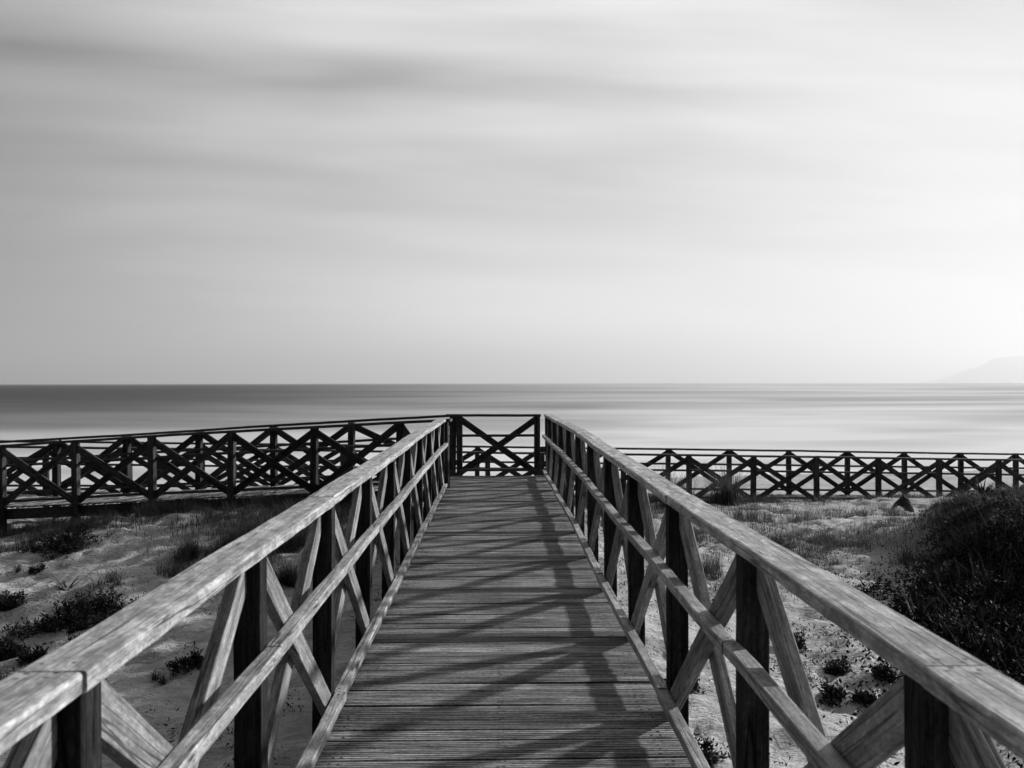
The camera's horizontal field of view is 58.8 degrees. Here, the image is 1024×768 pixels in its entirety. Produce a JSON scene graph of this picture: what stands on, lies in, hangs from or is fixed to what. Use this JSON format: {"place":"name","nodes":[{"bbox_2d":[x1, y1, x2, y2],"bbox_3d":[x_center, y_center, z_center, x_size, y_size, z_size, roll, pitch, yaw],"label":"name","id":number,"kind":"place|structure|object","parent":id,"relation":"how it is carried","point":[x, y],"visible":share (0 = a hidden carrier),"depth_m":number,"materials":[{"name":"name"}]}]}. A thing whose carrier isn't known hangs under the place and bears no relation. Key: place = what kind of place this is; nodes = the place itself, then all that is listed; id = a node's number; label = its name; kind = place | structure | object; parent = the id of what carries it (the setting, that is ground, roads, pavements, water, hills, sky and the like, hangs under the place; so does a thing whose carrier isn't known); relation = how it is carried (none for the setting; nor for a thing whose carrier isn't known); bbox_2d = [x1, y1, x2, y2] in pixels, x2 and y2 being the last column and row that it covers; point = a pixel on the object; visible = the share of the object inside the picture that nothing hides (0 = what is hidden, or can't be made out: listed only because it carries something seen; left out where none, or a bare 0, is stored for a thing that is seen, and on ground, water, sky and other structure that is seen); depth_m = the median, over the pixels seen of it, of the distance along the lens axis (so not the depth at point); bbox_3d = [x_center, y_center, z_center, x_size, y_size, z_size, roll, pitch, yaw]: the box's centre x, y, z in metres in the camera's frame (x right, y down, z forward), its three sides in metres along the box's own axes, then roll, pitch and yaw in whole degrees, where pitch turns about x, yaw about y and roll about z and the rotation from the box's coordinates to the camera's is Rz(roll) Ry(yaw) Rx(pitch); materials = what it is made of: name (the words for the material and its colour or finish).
{"place":"outdoors","nodes":[
{"label":"outdoors","id":0,"kind":"place"},
{"bbox_2d":[0,383,1023,488],"bbox_3d":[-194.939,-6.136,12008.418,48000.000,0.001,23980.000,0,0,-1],"label":"sea","id":1,"kind":"structure","parent":0,"point":[950,417],"depth_m":118.67,"materials":[{"name":"liquid"}]},
{"bbox_2d":[0,470,1023,767],"bbox_3d":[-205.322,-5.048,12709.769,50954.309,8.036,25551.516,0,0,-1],"label":"sand ground","id":2,"kind":"structure","parent":0,"point":[132,684],"depth_m":9.75,"materials":[{"name":"grey sand"}]},
{"bbox_2d":[0,665,16,680],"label":"grass tuft","id":3,"kind":"object","parent":2,"relation":"on","point":[1,673],"visible":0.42,"depth_m":8.12,"materials":[{"name":"plant"}]},
{"bbox_2d":[0,588,27,611],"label":"shrub","id":4,"kind":"object","parent":2,"relation":"on","point":[9,602],"visible":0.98,"depth_m":10.75,"materials":[{"name":"black plant"}]},
{"bbox_2d":[0,635,31,660],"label":"shrub","id":5,"kind":"object","parent":2,"relation":"on","point":[8,648],"visible":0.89,"depth_m":9.13,"materials":[{"name":"black plant"}]},
{"bbox_2d":[11,561,23,572],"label":"grass tuft","id":6,"kind":"object","parent":2,"relation":"on","point":[17,569],"visible":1,"depth_m":12.37,"materials":[{"name":"grey plant"}]},
{"bbox_2d":[15,543,41,553],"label":"shrub","id":7,"kind":"object","parent":2,"relation":"on","point":[32,548],"visible":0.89,"depth_m":13.34,"materials":[{"name":"black plant"}]},
{"bbox_2d":[15,643,47,665],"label":"shrub","id":8,"kind":"object","parent":2,"relation":"on","point":[27,656],"visible":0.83,"depth_m":8.90,"materials":[{"name":"black plant"}]},
{"bbox_2d":[28,563,47,575],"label":"shrub","id":9,"kind":"object","parent":2,"relation":"on","point":[32,570],"visible":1,"depth_m":12.28,"materials":[{"name":"black plant"}]},
{"bbox_2d":[42,572,81,590],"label":"strap leaf plant","id":10,"kind":"object","parent":2,"relation":"on","point":[65,586],"visible":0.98,"depth_m":11.19,"materials":[{"name":"plant"}]},
{"bbox_2d":[1,580,126,640],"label":"shrub","id":11,"kind":"object","parent":2,"relation":"on","point":[80,613],"visible":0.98,"depth_m":9.97,"materials":[{"name":"black plant"}]},
{"bbox_2d":[36,523,102,560],"bbox_3d":[-6.456,2.273,13.283,0.881,0.477,0.703,0,0,-25],"label":"shrub","id":12,"kind":"object","parent":2,"relation":"on","point":[65,540],"visible":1,"depth_m":13.18,"materials":[{"name":"black plant"}]},
{"bbox_2d":[61,633,79,645],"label":"shrub","id":13,"kind":"object","parent":2,"relation":"on","point":[69,639],"visible":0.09,"depth_m":9.13,"materials":[{"name":"black plant"}]},
{"bbox_2d":[61,506,120,531],"bbox_3d":[-6.640,2.143,14.354,1.151,0.499,0.785,0,0,-1],"label":"grass tuft","id":14,"kind":"object","parent":2,"relation":"on","point":[83,521],"visible":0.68,"depth_m":14.34,"materials":[{"name":"grey plant"}]},
{"bbox_2d":[85,564,129,588],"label":"grass tuft","id":15,"kind":"object","parent":2,"relation":"on","point":[109,577],"visible":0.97,"depth_m":11.12,"materials":[{"name":"grey plant"}]},
{"bbox_2d":[146,666,169,684],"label":"grass tuft","id":16,"kind":"object","parent":2,"relation":"on","point":[153,677],"visible":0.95,"depth_m":7.71,"materials":[{"name":"plant"}]},
{"bbox_2d":[151,552,195,578],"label":"grass tuft","id":17,"kind":"object","parent":2,"relation":"on","point":[173,573],"visible":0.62,"depth_m":11.51,"materials":[{"name":"grey plant"}]},
{"bbox_2d":[165,641,203,677],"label":"shrub","id":18,"kind":"object","parent":2,"relation":"on","point":[196,660],"visible":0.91,"depth_m":7.83,"materials":[{"name":"black plant"}]},
{"bbox_2d":[0,495,423,581],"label":"slope grass","id":19,"kind":"structure","parent":2,"relation":"on","point":[276,511],"depth_m":13.91,"materials":[{"name":"grey plant"}]},
{"bbox_2d":[0,484,423,537],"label":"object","id":20,"kind":"structure","parent":2,"relation":"on","point":[261,499],"depth_m":15.30,"materials":[{"name":"plant"}]},
{"bbox_2d":[162,513,262,565],"bbox_3d":[-3.938,2.098,12.162,1.685,0.663,1.199,0,0,-1],"label":"grass tuft","id":21,"kind":"object","parent":2,"relation":"on","point":[187,546],"visible":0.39,"depth_m":12.10,"materials":[{"name":"plant"}]},
{"bbox_2d":[4,481,423,519],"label":"boardwalk","id":22,"kind":"structure","parent":2,"relation":"on","point":[20,511],"depth_m":16.19,"materials":[{"name":"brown wood"}]},
{"bbox_2d":[0,418,451,536],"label":"railing","id":23,"kind":"object","parent":22,"relation":"attached to","point":[75,498],"visible":0.83,"depth_m":15.61,"materials":[{"name":"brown wood"}]},
{"bbox_2d":[0,414,455,517],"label":"railing","id":24,"kind":"object","parent":22,"relation":"attached to","point":[273,477],"visible":0.59,"depth_m":17.28,"materials":[{"name":"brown wood"}]},
{"bbox_2d":[231,507,307,552],"bbox_3d":[-3.164,1.990,12.421,1.540,0.617,1.305,0,0,-1],"label":"grass tuft","id":25,"kind":"object","parent":2,"relation":"on","point":[299,538],"visible":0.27,"depth_m":12.23,"materials":[{"name":"plant"}]},
{"bbox_2d":[271,554,299,588],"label":"grass tuft","id":26,"kind":"object","parent":2,"relation":"on","point":[289,578],"visible":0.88,"depth_m":10.54,"materials":[{"name":"black plant"}]},
{"bbox_2d":[7,489,935,501],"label":"boardwalk","id":27,"kind":"structure","parent":2,"relation":"on","point":[106,491],"depth_m":22.64,"materials":[{"name":"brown wood"}]},
{"bbox_2d":[0,440,1023,505],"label":"railing","id":28,"kind":"object","parent":27,"relation":"attached to","point":[845,490],"visible":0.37,"depth_m":23.58,"materials":[{"name":"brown wood"}]},
{"bbox_2d":[7,446,1023,506],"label":"railing","id":29,"kind":"object","parent":27,"relation":"attached to","point":[998,465],"visible":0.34,"depth_m":21.80,"materials":[{"name":"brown wood"}]},
{"bbox_2d":[0,500,972,765],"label":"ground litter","id":30,"kind":"object","parent":2,"relation":"on","point":[378,606],"visible":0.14,"depth_m":10.62,"materials":[{"name":"grey"}]},
{"bbox_2d":[314,476,691,767],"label":"boardwalk","id":31,"kind":"structure","parent":2,"relation":"on","point":[500,640],"depth_m":5.50,"materials":[{"name":"grey wood"}]},
{"bbox_2d":[0,419,447,767],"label":"railing","id":32,"kind":"object","parent":31,"relation":"attached to","point":[66,705],"visible":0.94,"depth_m":3.21,"materials":[{"name":"grey wood"}]},
{"bbox_2d":[446,414,540,475],"bbox_3d":[-0.342,1.568,16.783,1.750,2.037,0.177,0,0,-1],"label":"railing","id":33,"kind":"object","parent":31,"relation":"attached to","point":[461,421],"visible":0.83,"depth_m":16.76,"materials":[{"name":"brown wood"}]},
{"bbox_2d":[542,414,1023,767],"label":"railing","id":34,"kind":"object","parent":31,"relation":"attached to","point":[941,703],"visible":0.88,"depth_m":3.24,"materials":[{"name":"grey wood"}]},
{"bbox_2d":[0,509,1020,767],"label":"ground sprigs","id":35,"kind":"object","parent":2,"relation":"on","point":[620,587],"visible":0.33,"depth_m":10.08,"materials":[{"name":"black plant"}]},
{"bbox_2d":[657,523,704,544],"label":"grass tuft","id":36,"kind":"object","parent":2,"relation":"on","point":[696,535],"visible":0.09,"depth_m":13.56,"materials":[{"name":"grey plant"}]},
{"bbox_2d":[663,675,705,693],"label":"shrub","id":37,"kind":"object","parent":2,"relation":"on","point":[696,687],"visible":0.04,"depth_m":6.82,"materials":[{"name":"black plant"}]},
{"bbox_2d":[641,461,736,508],"bbox_3d":[3.562,2.174,19.940,2.811,1.192,2.436,0,0,-1],"label":"grass tuft","id":38,"kind":"object","parent":2,"relation":"on","point":[656,499],"visible":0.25,"depth_m":19.82,"materials":[{"name":"plant"}]},
{"bbox_2d":[697,740,726,767],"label":"shrub","id":39,"kind":"object","parent":2,"relation":"on","point":[710,754],"visible":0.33,"depth_m":5.44,"materials":[{"name":"black plant"}]},
{"bbox_2d":[700,547,726,579],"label":"grass tuft","id":40,"kind":"object","parent":2,"relation":"on","point":[708,567],"visible":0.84,"depth_m":11.16,"materials":[{"name":"grey plant"}]},
{"bbox_2d":[695,456,764,506],"bbox_3d":[4.792,2.174,20.405,2.318,1.246,2.041,0,0,-1],"label":"grass tuft","id":41,"kind":"object","parent":2,"relation":"on","point":[728,492],"visible":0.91,"depth_m":20.33,"materials":[{"name":"black plant"}]},
{"bbox_2d":[724,498,777,523],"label":"grass tuft","id":42,"kind":"object","parent":2,"relation":"on","point":[749,515],"visible":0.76,"depth_m":15.98,"materials":[{"name":"grey plant"}]},
{"bbox_2d":[765,526,802,547],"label":"grass tuft","id":43,"kind":"object","parent":2,"relation":"on","point":[776,539],"visible":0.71,"depth_m":13.37,"materials":[{"name":"plant"}]},
{"bbox_2d":[793,628,809,650],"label":"shrub","id":44,"kind":"object","parent":2,"relation":"on","point":[800,643],"visible":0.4,"depth_m":8.24,"materials":[{"name":"black plant"}]},
{"bbox_2d":[798,550,846,565],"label":"grass tuft","id":45,"kind":"object","parent":2,"relation":"on","point":[830,564],"visible":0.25,"depth_m":12.34,"materials":[{"name":"grey plant"}]},
{"bbox_2d":[806,519,856,546],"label":"grass tuft","id":46,"kind":"object","parent":2,"relation":"on","point":[825,537],"visible":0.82,"depth_m":13.80,"materials":[{"name":"grey plant"}]},
{"bbox_2d":[817,678,849,706],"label":"shrub","id":47,"kind":"object","parent":2,"relation":"on","point":[829,695],"visible":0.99,"depth_m":7.07,"materials":[{"name":"black plant"}]},
{"bbox_2d":[822,655,853,675],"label":"shrub","id":48,"kind":"object","parent":2,"relation":"on","point":[834,668],"visible":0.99,"depth_m":7.59,"materials":[{"name":"black plant"}]},
{"bbox_2d":[849,684,881,707],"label":"shrub","id":49,"kind":"object","parent":2,"relation":"on","point":[866,697],"visible":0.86,"depth_m":6.93,"materials":[{"name":"black plant"}]},
{"bbox_2d":[846,574,900,598],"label":"shrub","id":50,"kind":"object","parent":2,"relation":"on","point":[869,591],"visible":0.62,"depth_m":10.66,"materials":[{"name":"black plant"}]},
{"bbox_2d":[857,502,912,516],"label":"grass tuft","id":51,"kind":"object","parent":2,"relation":"on","point":[894,512],"visible":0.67,"depth_m":16.96,"materials":[{"name":"grey plant"}]},
{"bbox_2d":[871,662,900,684],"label":"shrub","id":52,"kind":"object","parent":2,"relation":"on","point":[886,672],"visible":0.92,"depth_m":7.42,"materials":[{"name":"black plant"}]},
{"bbox_2d":[769,483,1023,767],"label":"mound scrub","id":53,"kind":"object","parent":2,"relation":"on","point":[1018,577],"visible":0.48,"depth_m":10.10,"materials":[{"name":"black plant"}]},
{"bbox_2d":[885,600,914,614],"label":"shrub","id":54,"kind":"object","parent":2,"relation":"on","point":[897,607],"visible":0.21,"depth_m":9.54,"materials":[{"name":"black plant"}]},
{"bbox_2d":[892,496,913,511],"bbox_3d":[8.197,2.572,19.111,0.472,0.457,0.242,0,0,8],"label":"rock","id":55,"kind":"object","parent":2,"relation":"on","point":[901,501],"visible":0.64,"depth_m":19.02,"materials":[{"name":"grey stone"}]},
{"bbox_2d":[900,584,935,624],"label":"strap leaf plant","id":56,"kind":"object","parent":2,"relation":"on","point":[921,607],"visible":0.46,"depth_m":9.17,"materials":[{"name":"black plant"}]},
{"bbox_2d":[886,515,969,563],"bbox_3d":[5.678,2.106,12.430,1.344,0.727,0.843,0,0,-1],"label":"grass tuft","id":57,"kind":"object","parent":2,"relation":"on","point":[904,555],"visible":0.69,"depth_m":12.35,"materials":[{"name":"plant"}]},
{"bbox_2d":[853,482,1023,583],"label":"mound grass","id":58,"kind":"structure","parent":2,"relation":"on","point":[966,495],"depth_m":13.02,"materials":[{"name":"plant"}]},
{"bbox_2d":[904,588,1023,636],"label":"shrub","id":59,"kind":"object","parent":2,"relation":"on","point":[992,614],"visible":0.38,"depth_m":9.23,"materials":[{"name":"black plant"}]},
{"bbox_2d":[915,543,1022,609],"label":"shrub","id":60,"kind":"object","parent":2,"relation":"on","point":[964,579],"visible":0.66,"depth_m":10.37,"materials":[{"name":"black plant"}]},
{"bbox_2d":[917,608,1023,677],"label":"shrub","id":61,"kind":"object","parent":2,"relation":"on","point":[955,630],"visible":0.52,"depth_m":8.24,"materials":[{"name":"black plant"}]},
{"bbox_2d":[925,504,1023,576],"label":"shrub","id":62,"kind":"object","parent":2,"relation":"on","point":[984,538],"visible":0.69,"depth_m":11.21,"materials":[{"name":"black plant"}]},
{"bbox_2d":[935,499,1021,530],"bbox_3d":[6.490,1.830,12.414,1.266,0.528,1.031,0,0,-1],"label":"shrub","id":63,"kind":"object","parent":2,"relation":"on","point":[986,510],"visible":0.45,"depth_m":12.47,"materials":[{"name":"black plant"}]},
{"bbox_2d":[970,477,994,495],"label":"strap leaf plant","id":64,"kind":"object","parent":2,"relation":"on","point":[983,488],"visible":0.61,"depth_m":13.73,"materials":[{"name":"black plant"}]},
{"bbox_2d":[0,0,1023,383],"label":"sky","id":65,"kind":"structure","parent":0,"point":[192,191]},
{"bbox_2d":[574,487,968,510],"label":"dune grass","id":66,"kind":"structure","parent":0,"point":[760,498],"depth_m":20.80,"materials":[{"name":"plant"}]},
{"bbox_2d":[574,485,1023,614],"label":"sand grass","id":67,"kind":"structure","parent":0,"point":[801,533],"depth_m":14.30,"materials":[{"name":"grey plant"}]},
{"bbox_2d":[917,356,1023,382],"bbox_3d":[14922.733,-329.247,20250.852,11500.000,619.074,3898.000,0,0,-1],"label":"headland","id":68,"kind":"structure","parent":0,"point":[1010,369],"depth_m":19612.71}
]}

